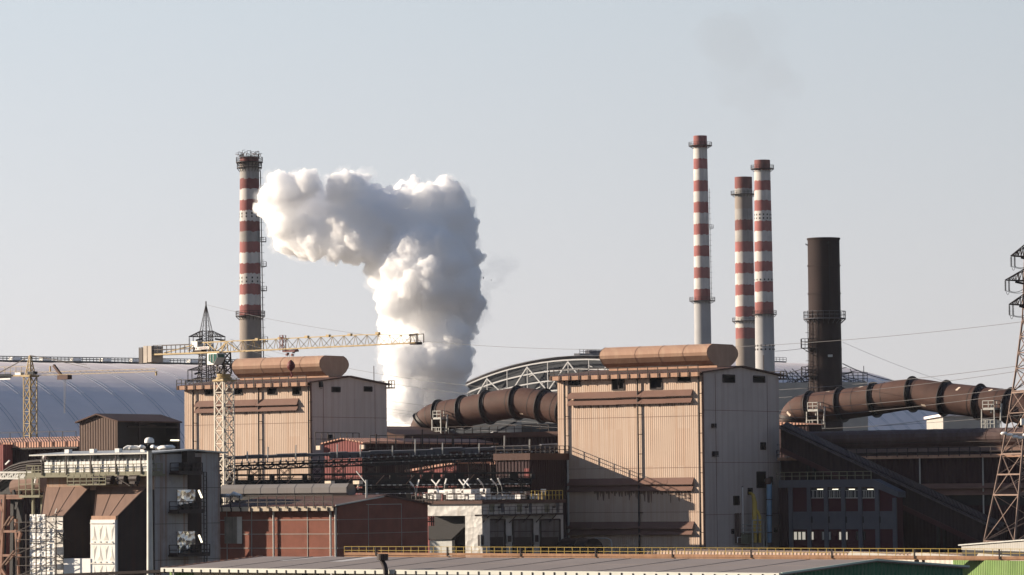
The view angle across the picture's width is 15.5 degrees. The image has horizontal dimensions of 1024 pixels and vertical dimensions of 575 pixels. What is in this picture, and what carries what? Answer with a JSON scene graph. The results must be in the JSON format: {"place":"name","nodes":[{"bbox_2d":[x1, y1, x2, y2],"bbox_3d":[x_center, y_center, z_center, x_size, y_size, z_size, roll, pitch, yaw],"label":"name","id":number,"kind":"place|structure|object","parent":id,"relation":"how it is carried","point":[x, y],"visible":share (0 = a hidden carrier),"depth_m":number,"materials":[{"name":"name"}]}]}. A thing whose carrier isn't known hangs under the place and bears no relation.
{"place":"outdoors","nodes":[
{"label":"outdoors","id":0,"kind":"place"},
{"bbox_2d":[9,468,46,571],"bbox_3d":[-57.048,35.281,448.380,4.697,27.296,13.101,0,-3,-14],"label":"stair tower","id":1,"kind":"structure","parent":0,"point":[28,487],"depth_m":450.92,"materials":[{"name":"grey metal"}]},
{"bbox_2d":[0,453,44,482],"bbox_3d":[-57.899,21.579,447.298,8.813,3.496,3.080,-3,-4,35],"label":"belt bridge","id":2,"kind":"structure","parent":1,"relation":"on","point":[8,476],"depth_m":447.63,"materials":[{"name":"metal"}]},
{"bbox_2d":[0,431,79,574],"bbox_3d":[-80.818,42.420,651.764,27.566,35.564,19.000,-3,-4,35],"label":"maroon shed","id":3,"kind":"structure","parent":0,"point":[14,450],"depth_m":645.63,"materials":[{"name":"brown metal"}]},
{"bbox_2d":[0,459,220,571],"bbox_3d":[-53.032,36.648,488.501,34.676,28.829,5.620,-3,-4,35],"label":"conveyor bridge","id":4,"kind":"structure","parent":0,"point":[5,483],"depth_m":494.51,"materials":[{"name":"black metal"}]},
{"bbox_2d":[55,570,169,574],"bbox_3d":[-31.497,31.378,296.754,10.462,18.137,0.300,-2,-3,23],"label":"pipe bridge","id":5,"kind":"structure","parent":0,"point":[145,572],"depth_m":296.82,"materials":[{"name":"grey metal"}]},
{"bbox_2d":[0,356,238,448],"bbox_3d":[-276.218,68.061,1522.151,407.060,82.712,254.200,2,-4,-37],"label":"storage hall","id":6,"kind":"structure","parent":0,"point":[82,396],"depth_m":1512.85,"materials":[{"name":"grey metal"}]},
{"bbox_2d":[26,448,227,574],"bbox_3d":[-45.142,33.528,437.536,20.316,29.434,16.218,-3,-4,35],"label":"filter building","id":7,"kind":"structure","parent":0,"point":[96,499],"depth_m":432.88,"materials":[{"name":"metal"}]},
{"bbox_2d":[75,413,181,450],"bbox_3d":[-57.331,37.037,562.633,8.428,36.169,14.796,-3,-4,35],"label":"brown shed","id":8,"kind":"structure","parent":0,"point":[103,432],"depth_m":559.54,"materials":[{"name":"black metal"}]},
{"bbox_2d":[176,355,394,479],"bbox_3d":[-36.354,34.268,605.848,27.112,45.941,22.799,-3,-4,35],"label":"blast hall","id":9,"kind":"structure","parent":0,"point":[279,409],"depth_m":598.43,"materials":[{"name":"brown metal"}]},
{"bbox_2d":[220,471,432,559],"bbox_3d":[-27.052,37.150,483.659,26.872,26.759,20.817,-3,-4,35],"label":"brick building","id":10,"kind":"structure","parent":0,"point":[330,518],"depth_m":476.37,"materials":[{"name":"brick"}]},
{"bbox_2d":[224,517,242,543],"bbox_3d":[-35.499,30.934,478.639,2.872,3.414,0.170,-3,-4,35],"label":"door","id":11,"kind":"structure","parent":10,"relation":"in","point":[233,525],"depth_m":478.60,"materials":[{"name":"metal"}]},
{"bbox_2d":[404,462,490,552],"bbox_3d":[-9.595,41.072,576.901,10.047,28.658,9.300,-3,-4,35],"label":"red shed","id":12,"kind":"structure","parent":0,"point":[462,467],"depth_m":573.96,"materials":[{"name":"metal"}]},
{"bbox_2d":[387,424,557,453],"bbox_3d":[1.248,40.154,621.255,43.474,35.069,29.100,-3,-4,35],"label":"long shed","id":13,"kind":"structure","parent":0,"point":[523,438],"depth_m":607.24,"materials":[{"name":"brown metal"}]},
{"bbox_2d":[410,385,557,433],"bbox_3d":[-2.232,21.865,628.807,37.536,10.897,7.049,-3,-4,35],"label":"gas duct","id":14,"kind":"object","parent":13,"relation":"on","point":[515,402],"visible":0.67,"depth_m":628.29,"materials":[{"name":"orange metal"}]},
{"bbox_2d":[489,462,495,494],"bbox_3d":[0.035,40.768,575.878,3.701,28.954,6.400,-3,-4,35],"label":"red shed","id":15,"kind":"structure","parent":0,"point":[492,471],"depth_m":574.95,"materials":[{"name":"metal"}]},
{"bbox_2d":[425,490,565,557],"bbox_3d":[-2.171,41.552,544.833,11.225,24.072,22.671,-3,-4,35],"label":"building","id":16,"kind":"structure","parent":0,"point":[503,526],"depth_m":539.73,"materials":[{"name":"grey concrete"}]},
{"bbox_2d":[430,494,441,500],"bbox_3d":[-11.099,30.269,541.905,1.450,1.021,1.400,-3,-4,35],"label":"roof fan","id":17,"kind":"object","parent":16,"relation":"on","point":[437,496],"visible":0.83,"depth_m":541.42},
{"bbox_2d":[430,540,454,552],"bbox_3d":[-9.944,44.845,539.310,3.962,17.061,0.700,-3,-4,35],"label":"low door","id":18,"kind":"structure","parent":16,"relation":"in","point":[441,545],"depth_m":539.28,"materials":[{"name":"metal"}]},
{"bbox_2d":[446,494,457,500],"bbox_3d":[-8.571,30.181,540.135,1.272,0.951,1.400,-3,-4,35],"label":"roof fan","id":19,"kind":"object","parent":16,"relation":"on","point":[453,496],"visible":1,"depth_m":539.63},
{"bbox_2d":[455,488,465,500],"bbox_3d":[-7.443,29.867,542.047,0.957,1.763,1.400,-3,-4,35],"label":"roof fan","id":20,"kind":"object","parent":16,"relation":"on","point":[457,490],"visible":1,"depth_m":541.63},
{"bbox_2d":[457,494,467,500],"bbox_3d":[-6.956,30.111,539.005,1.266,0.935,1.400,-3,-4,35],"label":"roof fan","id":21,"kind":"object","parent":16,"relation":"on","point":[461,496],"visible":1,"depth_m":538.43},
{"bbox_2d":[464,489,475,493],"bbox_3d":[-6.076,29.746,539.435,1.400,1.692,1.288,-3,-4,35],"label":"roof fan","id":22,"kind":"object","parent":16,"relation":"on","point":[469,491],"visible":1,"depth_m":539.00},
{"bbox_2d":[468,488,479,493],"bbox_3d":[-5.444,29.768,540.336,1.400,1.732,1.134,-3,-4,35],"label":"roof fan","id":23,"kind":"object","parent":16,"relation":"on","point":[477,490],"visible":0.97,"depth_m":539.94},
{"bbox_2d":[468,494,480,499],"bbox_3d":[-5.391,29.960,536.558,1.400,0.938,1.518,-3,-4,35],"label":"roof fan","id":24,"kind":"object","parent":16,"relation":"on","point":[474,496],"visible":1,"depth_m":536.06},
{"bbox_2d":[480,488,489,493],"bbox_3d":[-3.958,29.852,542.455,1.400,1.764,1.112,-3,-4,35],"label":"roof fan","id":25,"kind":"object","parent":16,"relation":"on","point":[487,490],"visible":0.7,"depth_m":541.94},
{"bbox_2d":[481,494,490,499],"bbox_3d":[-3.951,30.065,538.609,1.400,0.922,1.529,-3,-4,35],"label":"roof fan","id":26,"kind":"object","parent":16,"relation":"on","point":[482,498],"visible":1,"depth_m":537.96},
{"bbox_2d":[495,494,508,499],"bbox_3d":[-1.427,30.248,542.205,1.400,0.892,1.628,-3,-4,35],"label":"roof fan","id":27,"kind":"object","parent":16,"relation":"on","point":[504,495],"visible":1,"depth_m":541.65},
{"bbox_2d":[515,494,524,499],"bbox_3d":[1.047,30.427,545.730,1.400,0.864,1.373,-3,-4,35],"label":"roof fan","id":28,"kind":"object","parent":16,"relation":"on","point":[519,496],"visible":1,"depth_m":545.17},
{"bbox_2d":[529,493,542,499],"bbox_3d":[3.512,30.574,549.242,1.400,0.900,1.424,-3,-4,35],"label":"roof fan","id":29,"kind":"object","parent":16,"relation":"on","point":[535,496],"visible":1,"depth_m":548.68},
{"bbox_2d":[493,420,516,432],"bbox_3d":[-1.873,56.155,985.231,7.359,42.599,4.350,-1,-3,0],"label":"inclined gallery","id":30,"kind":"object","parent":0,"point":[507,429],"visible":0.18,"depth_m":984.41,"materials":[{"name":"grey metal"}]},
{"bbox_2d":[0,0,1023,427],"label":"sky","id":31,"kind":"structure","parent":0,"point":[506,174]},
{"bbox_2d":[517,420,557,431],"bbox_3d":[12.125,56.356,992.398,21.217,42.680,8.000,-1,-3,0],"label":"building","id":32,"kind":"structure","parent":0,"point":[545,427],"depth_m":990.42,"materials":[{"name":"grey metal"}]},
{"bbox_2d":[161,555,969,574],"bbox_3d":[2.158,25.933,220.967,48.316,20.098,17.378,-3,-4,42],"label":"green shed","id":33,"kind":"structure","parent":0,"point":[280,565],"depth_m":214.22,"materials":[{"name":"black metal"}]},
{"bbox_2d":[647,549,961,559],"bbox_3d":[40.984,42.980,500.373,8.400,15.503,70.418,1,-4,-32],"label":"shed","id":34,"kind":"structure","parent":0,"point":[735,552],"depth_m":509.19,"materials":[{"name":"beige metal"}]},
{"bbox_2d":[779,366,867,430],"bbox_3d":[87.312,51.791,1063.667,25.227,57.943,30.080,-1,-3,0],"label":"industrial building","id":35,"kind":"structure","parent":0,"point":[790,392],"depth_m":1049.96,"materials":[{"name":"grey metal"}]},
{"bbox_2d":[842,363,892,380],"bbox_3d":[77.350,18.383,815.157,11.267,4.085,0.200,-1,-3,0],"label":"power line","id":36,"kind":"object","parent":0,"point":[865,373],"visible":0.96,"depth_m":815.10,"materials":[{"name":"metal"}]},
{"bbox_2d":[779,376,1023,428],"bbox_3d":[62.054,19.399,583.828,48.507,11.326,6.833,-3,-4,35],"label":"gas duct","id":37,"kind":"object","parent":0,"point":[990,408],"visible":0.88,"depth_m":583.05,"materials":[{"name":"brown metal"}]},
{"bbox_2d":[779,422,822,457],"bbox_3d":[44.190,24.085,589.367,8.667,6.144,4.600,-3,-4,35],"label":"platform","id":38,"kind":"object","parent":37,"relation":"attached to","point":[814,427],"visible":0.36,"depth_m":587.11,"materials":[{"name":"metal"}]},
{"bbox_2d":[852,415,955,427],"bbox_3d":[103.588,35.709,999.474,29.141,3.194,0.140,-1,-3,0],"label":"power line","id":39,"kind":"object","parent":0,"point":[907,422],"visible":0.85,"depth_m":999.43,"materials":[{"name":"metal"}]},
{"bbox_2d":[924,414,999,428],"bbox_3d":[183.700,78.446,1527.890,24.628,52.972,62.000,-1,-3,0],"label":"white shed","id":40,"kind":"structure","parent":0,"point":[953,423],"depth_m":1499.21,"materials":[{"name":"white metal"}]},
{"bbox_2d":[958,539,1023,555],"bbox_3d":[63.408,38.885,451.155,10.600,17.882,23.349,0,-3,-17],"label":"white shed","id":41,"kind":"structure","parent":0,"point":[975,549],"depth_m":451.44,"materials":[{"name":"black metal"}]},
{"label":"ground","id":42,"kind":"structure","parent":0,"visible":0},
{"bbox_2d":[0,490,23,574],"bbox_3d":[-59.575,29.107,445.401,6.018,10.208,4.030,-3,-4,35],"label":"trestle tower","id":43,"kind":"structure","parent":42,"relation":"on","point":[16,505],"depth_m":446.12,"materials":[{"name":"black metal"}]},
{"bbox_2d":[16,508,90,574],"bbox_3d":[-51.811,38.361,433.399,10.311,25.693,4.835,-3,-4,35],"label":"scaffold","id":44,"kind":"object","parent":42,"relation":"on","point":[68,565],"visible":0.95,"depth_m":432.65,"materials":[{"name":"white metal"}]},
{"bbox_2d":[0,355,157,437],"bbox_3d":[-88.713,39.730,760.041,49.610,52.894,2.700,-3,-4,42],"label":"tower crane","id":45,"kind":"object","parent":42,"relation":"on","point":[31,373],"visible":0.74,"depth_m":769.25,"materials":[{"name":"yellow paint"}]},
{"bbox_2d":[123,437,174,574],"bbox_3d":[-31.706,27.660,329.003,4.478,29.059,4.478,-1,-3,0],"label":"mast lamp","id":46,"kind":"object","parent":42,"relation":"on","point":[149,447],"visible":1,"depth_m":329.19,"materials":[{"name":"metal"}]},
{"bbox_2d":[186,301,225,383],"bbox_3d":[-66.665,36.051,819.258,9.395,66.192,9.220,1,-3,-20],"label":"pylon","id":47,"kind":"object","parent":42,"relation":"on","point":[199,369],"visible":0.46,"depth_m":820.06,"materials":[{"name":"grey metal"}]},
{"bbox_2d":[209,305,1017,349],"bbox_3d":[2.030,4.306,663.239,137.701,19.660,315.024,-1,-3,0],"label":"power line","id":48,"kind":"object","parent":47,"relation":"hanging from","point":[601,349],"visible":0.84,"depth_m":633.24,"materials":[{"name":"metal"}]},
{"bbox_2d":[231,375,1010,422],"bbox_3d":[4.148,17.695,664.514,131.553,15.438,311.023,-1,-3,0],"label":"power line","id":49,"kind":"object","parent":47,"relation":"hanging from","point":[809,416],"visible":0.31,"depth_m":550.60,"materials":[{"name":"metal"}]},
{"bbox_2d":[231,339,1021,389],"bbox_3d":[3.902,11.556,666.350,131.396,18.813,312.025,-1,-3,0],"label":"power line","id":50,"kind":"object","parent":47,"relation":"hanging from","point":[781,389],"visible":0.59,"depth_m":563.07,"materials":[{"name":"metal"}]},
{"bbox_2d":[233,345,1023,397],"bbox_3d":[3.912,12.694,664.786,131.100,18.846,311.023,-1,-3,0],"label":"power line","id":51,"kind":"object","parent":47,"relation":"hanging from","point":[779,397],"visible":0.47,"depth_m":553.71,"materials":[{"name":"metal"}]},
{"bbox_2d":[391,387,1019,410],"bbox_3d":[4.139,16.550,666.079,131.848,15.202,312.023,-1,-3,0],"label":"power line","id":52,"kind":"object","parent":47,"relation":"hanging from","point":[849,405],"visible":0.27,"depth_m":546.99,"materials":[{"name":"metal"}]},
{"bbox_2d":[392,412,1019,428],"bbox_3d":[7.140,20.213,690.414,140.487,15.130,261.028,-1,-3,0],"label":"power line","id":53,"kind":"object","parent":47,"relation":"hanging from","point":[825,428],"visible":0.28,"depth_m":593.29,"materials":[{"name":"metal"}]},
{"bbox_2d":[235,150,267,358],"bbox_3d":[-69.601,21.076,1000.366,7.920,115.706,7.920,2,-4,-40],"label":"chimney","id":54,"kind":"object","parent":42,"relation":"on","point":[251,239],"visible":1,"depth_m":999.90,"materials":[{"name":"red paint"}]},
{"bbox_2d":[139,332,423,504],"bbox_3d":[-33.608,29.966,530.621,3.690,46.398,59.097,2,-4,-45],"label":"tower crane","id":55,"kind":"object","parent":42,"relation":"on","point":[153,354],"visible":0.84,"depth_m":539.19,"materials":[{"name":"beige paint"}]},
{"bbox_2d":[221,472,534,521],"bbox_3d":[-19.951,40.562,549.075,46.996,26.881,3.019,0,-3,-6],"label":"conveyor bridge","id":56,"kind":"structure","parent":42,"relation":"on","point":[453,478],"depth_m":549.48,"materials":[{"name":"black metal"}]},
{"bbox_2d":[377,554,387,574],"bbox_3d":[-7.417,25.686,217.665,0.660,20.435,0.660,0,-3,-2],"label":"vent pipe","id":57,"kind":"object","parent":42,"relation":"on","point":[382,558],"visible":1,"depth_m":217.93,"materials":[{"name":"grey metal"}]},
{"bbox_2d":[220,436,557,525],"bbox_3d":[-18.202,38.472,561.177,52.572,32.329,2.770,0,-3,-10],"label":"conveyor bridge","id":58,"kind":"structure","parent":42,"relation":"on","point":[365,455],"depth_m":561.01,"materials":[{"name":"black metal"}]},
{"bbox_2d":[315,429,501,497],"bbox_3d":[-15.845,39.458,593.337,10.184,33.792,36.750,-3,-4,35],"label":"red shed","id":59,"kind":"structure","parent":42,"relation":"on","point":[352,444],"depth_m":583.34,"materials":[{"name":"brown metal"}]},
{"bbox_2d":[493,445,569,537],"bbox_3d":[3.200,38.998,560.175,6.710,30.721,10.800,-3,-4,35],"label":"maroon annexe","id":60,"kind":"structure","parent":42,"relation":"on","point":[550,471],"depth_m":558.15,"materials":[{"name":"brown metal"}]},
{"bbox_2d":[554,537,604,556],"bbox_3d":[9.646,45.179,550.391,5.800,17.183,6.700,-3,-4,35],"label":"dark tank","id":61,"kind":"object","parent":42,"relation":"on","point":[577,542],"visible":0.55,"depth_m":548.89,"materials":[{"name":"brown metal"}]},
{"bbox_2d":[596,538,614,553],"bbox_3d":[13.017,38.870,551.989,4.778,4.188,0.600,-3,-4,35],"label":"bent pipe","id":62,"kind":"object","parent":61,"relation":"attached to","point":[611,545],"visible":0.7,"depth_m":550.84,"materials":[{"name":"metal"}]},
{"bbox_2d":[549,344,786,553],"bbox_3d":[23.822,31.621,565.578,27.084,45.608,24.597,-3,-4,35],"label":"blast hall","id":63,"kind":"structure","parent":42,"relation":"on","point":[674,445],"depth_m":557.25,"materials":[{"name":"brown metal"}]},
{"bbox_2d":[735,513,740,542],"bbox_3d":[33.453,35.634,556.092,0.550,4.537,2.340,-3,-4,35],"label":"pipe bundle","id":64,"kind":"object","parent":63,"relation":"attached to","point":[739,527],"visible":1,"depth_m":555.74,"materials":[{"name":"grey metal"}]},
{"bbox_2d":[764,478,772,542],"bbox_3d":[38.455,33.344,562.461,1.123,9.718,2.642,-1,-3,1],"label":"blue vent pipe","id":65,"kind":"object","parent":63,"relation":"attached to","point":[769,499],"visible":1,"depth_m":561.39,"materials":[{"name":"metal"}]},
{"bbox_2d":[404,349,937,432],"bbox_3d":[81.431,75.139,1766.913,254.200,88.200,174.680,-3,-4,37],"label":"storage hall","id":66,"kind":"structure","parent":42,"relation":"on","point":[533,374],"depth_m":1725.92,"materials":[{"name":"white paint"}]},
{"bbox_2d":[344,546,1023,561],"bbox_3d":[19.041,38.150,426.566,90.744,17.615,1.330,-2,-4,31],"label":"walkway","id":67,"kind":"structure","parent":42,"relation":"on","point":[694,556],"depth_m":426.40,"materials":[{"name":"yellow paint"}]},
{"bbox_2d":[689,135,714,343],"bbox_3d":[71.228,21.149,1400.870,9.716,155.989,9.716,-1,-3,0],"label":"chimney","id":68,"kind":"object","parent":42,"relation":"on","point":[701,300],"visible":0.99,"depth_m":1400.69,"materials":[{"name":"red paint"}]},
{"bbox_2d":[731,176,754,367],"bbox_3d":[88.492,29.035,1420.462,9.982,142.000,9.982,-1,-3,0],"label":"chimney","id":69,"kind":"object","parent":42,"relation":"on","point":[743,194],"visible":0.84,"depth_m":1419.51,"materials":[{"name":"red paint"}]},
{"bbox_2d":[741,519,766,549],"bbox_3d":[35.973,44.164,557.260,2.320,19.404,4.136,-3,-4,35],"label":"service platform","id":70,"kind":"structure","parent":42,"relation":"on","point":[763,527],"depth_m":557.86,"materials":[{"name":"metal"}]},
{"bbox_2d":[737,486,743,542],"bbox_3d":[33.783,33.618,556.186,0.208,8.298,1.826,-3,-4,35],"label":"vent tube","id":71,"kind":"object","parent":70,"relation":"attached to","point":[742,513],"visible":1,"depth_m":556.88,"materials":[{"name":"black metal"}]},
{"bbox_2d":[741,492,760,542],"bbox_3d":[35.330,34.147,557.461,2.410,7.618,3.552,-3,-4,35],"label":"yellow duct","id":72,"kind":"object","parent":70,"relation":"on","point":[746,538],"visible":1,"depth_m":557.42,"materials":[{"name":"metal"}]},
{"bbox_2d":[751,159,776,370],"bbox_3d":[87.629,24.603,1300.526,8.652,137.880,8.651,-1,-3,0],"label":"chimney","id":73,"kind":"object","parent":42,"relation":"on","point":[764,314],"visible":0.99,"depth_m":1299.81,"materials":[{"name":"red paint"}]},
{"bbox_2d":[801,237,845,430],"bbox_3d":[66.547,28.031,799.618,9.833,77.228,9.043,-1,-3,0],"label":"steel stack","id":74,"kind":"object","parent":42,"relation":"on","point":[824,321],"visible":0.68,"depth_m":797.92,"materials":[{"name":"metal"}]},
{"bbox_2d":[776,471,905,551],"bbox_3d":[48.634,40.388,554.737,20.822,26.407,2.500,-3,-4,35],"label":"grey office","id":75,"kind":"structure","parent":42,"relation":"on","point":[817,515],"depth_m":554.12,"materials":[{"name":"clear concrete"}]},
{"bbox_2d":[793,531,797,539],"bbox_3d":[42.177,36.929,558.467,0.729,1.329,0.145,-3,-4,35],"label":"window","id":76,"kind":"structure","parent":75,"relation":"in","point":[795,533],"depth_m":558.44,"materials":[{"name":"beige glass"}]},
{"bbox_2d":[798,531,801,539],"bbox_3d":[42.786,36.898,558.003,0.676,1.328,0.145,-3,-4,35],"label":"window","id":77,"kind":"structure","parent":75,"relation":"in","point":[799,532],"depth_m":558.04,"materials":[{"name":"beige glass"}]},
{"bbox_2d":[802,531,805,539],"bbox_3d":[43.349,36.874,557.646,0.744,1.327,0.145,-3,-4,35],"label":"window","id":78,"kind":"structure","parent":75,"relation":"in","point":[803,532],"depth_m":557.63,"materials":[{"name":"beige glass"}]},
{"bbox_2d":[811,488,823,497],"bbox_3d":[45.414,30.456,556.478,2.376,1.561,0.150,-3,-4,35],"label":"window","id":79,"kind":"structure","parent":75,"relation":"in","point":[816,492],"depth_m":556.54,"materials":[{"name":"grey glass"}]},
{"bbox_2d":[828,488,840,497],"bbox_3d":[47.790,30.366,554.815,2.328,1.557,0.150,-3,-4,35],"label":"window","id":80,"kind":"structure","parent":75,"relation":"in","point":[833,492],"depth_m":554.91,"materials":[{"name":"grey glass"}]},
{"bbox_2d":[838,531,841,539],"bbox_3d":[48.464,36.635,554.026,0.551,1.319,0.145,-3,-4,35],"label":"window","id":81,"kind":"structure","parent":75,"relation":"in","point":[839,533],"depth_m":554.10,"materials":[{"name":"beige glass"}]},
{"bbox_2d":[845,488,857,497],"bbox_3d":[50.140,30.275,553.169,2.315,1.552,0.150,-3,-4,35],"label":"window","id":82,"kind":"structure","parent":75,"relation":"in","point":[850,492],"depth_m":553.29,"materials":[{"name":"grey glass"}]},
{"bbox_2d":[862,488,874,497],"bbox_3d":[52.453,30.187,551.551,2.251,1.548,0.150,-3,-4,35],"label":"window","id":83,"kind":"structure","parent":75,"relation":"in","point":[866,492],"depth_m":551.53,"materials":[{"name":"grey glass"}]},
{"bbox_2d":[779,422,1006,552],"bbox_3d":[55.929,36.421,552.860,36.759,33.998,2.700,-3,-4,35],"label":"inclined conveyor","id":84,"kind":"object","parent":42,"relation":"on","point":[929,505],"visible":0.58,"depth_m":551.32,"materials":[{"name":"black metal"}]},
{"bbox_2d":[776,427,1023,552],"bbox_3d":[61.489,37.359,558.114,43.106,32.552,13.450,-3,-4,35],"label":"maroon shed","id":85,"kind":"structure","parent":42,"relation":"on","point":[961,465],"depth_m":551.07,"materials":[{"name":"brown metal"}]},
{"bbox_2d":[848,551,1023,560],"bbox_3d":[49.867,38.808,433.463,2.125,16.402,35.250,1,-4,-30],"label":"white awning","id":86,"kind":"object","parent":42,"relation":"on","point":[928,554],"visible":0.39,"depth_m":435.49,"materials":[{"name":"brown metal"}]},
{"bbox_2d":[901,560,1023,574],"bbox_3d":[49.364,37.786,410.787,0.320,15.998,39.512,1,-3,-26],"label":"green white wall","id":87,"kind":"structure","parent":42,"relation":"on","point":[990,567],"depth_m":406.13,"materials":[{"name":"paint"}]},
{"bbox_2d":[983,245,1023,541],"bbox_3d":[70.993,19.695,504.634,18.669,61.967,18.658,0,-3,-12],"label":"pylon","id":88,"kind":"object","parent":42,"relation":"on","point":[1015,254],"visible":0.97,"depth_m":505.80,"materials":[{"name":"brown metal"}]},
{"bbox_2d":[1000,419,1023,438],"bbox_3d":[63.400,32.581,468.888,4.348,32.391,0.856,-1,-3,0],"label":"pipe","id":89,"kind":"object","parent":42,"relation":"on","point":[1013,435],"visible":1,"depth_m":469.41,"materials":[{"name":"metal"}]}
]}

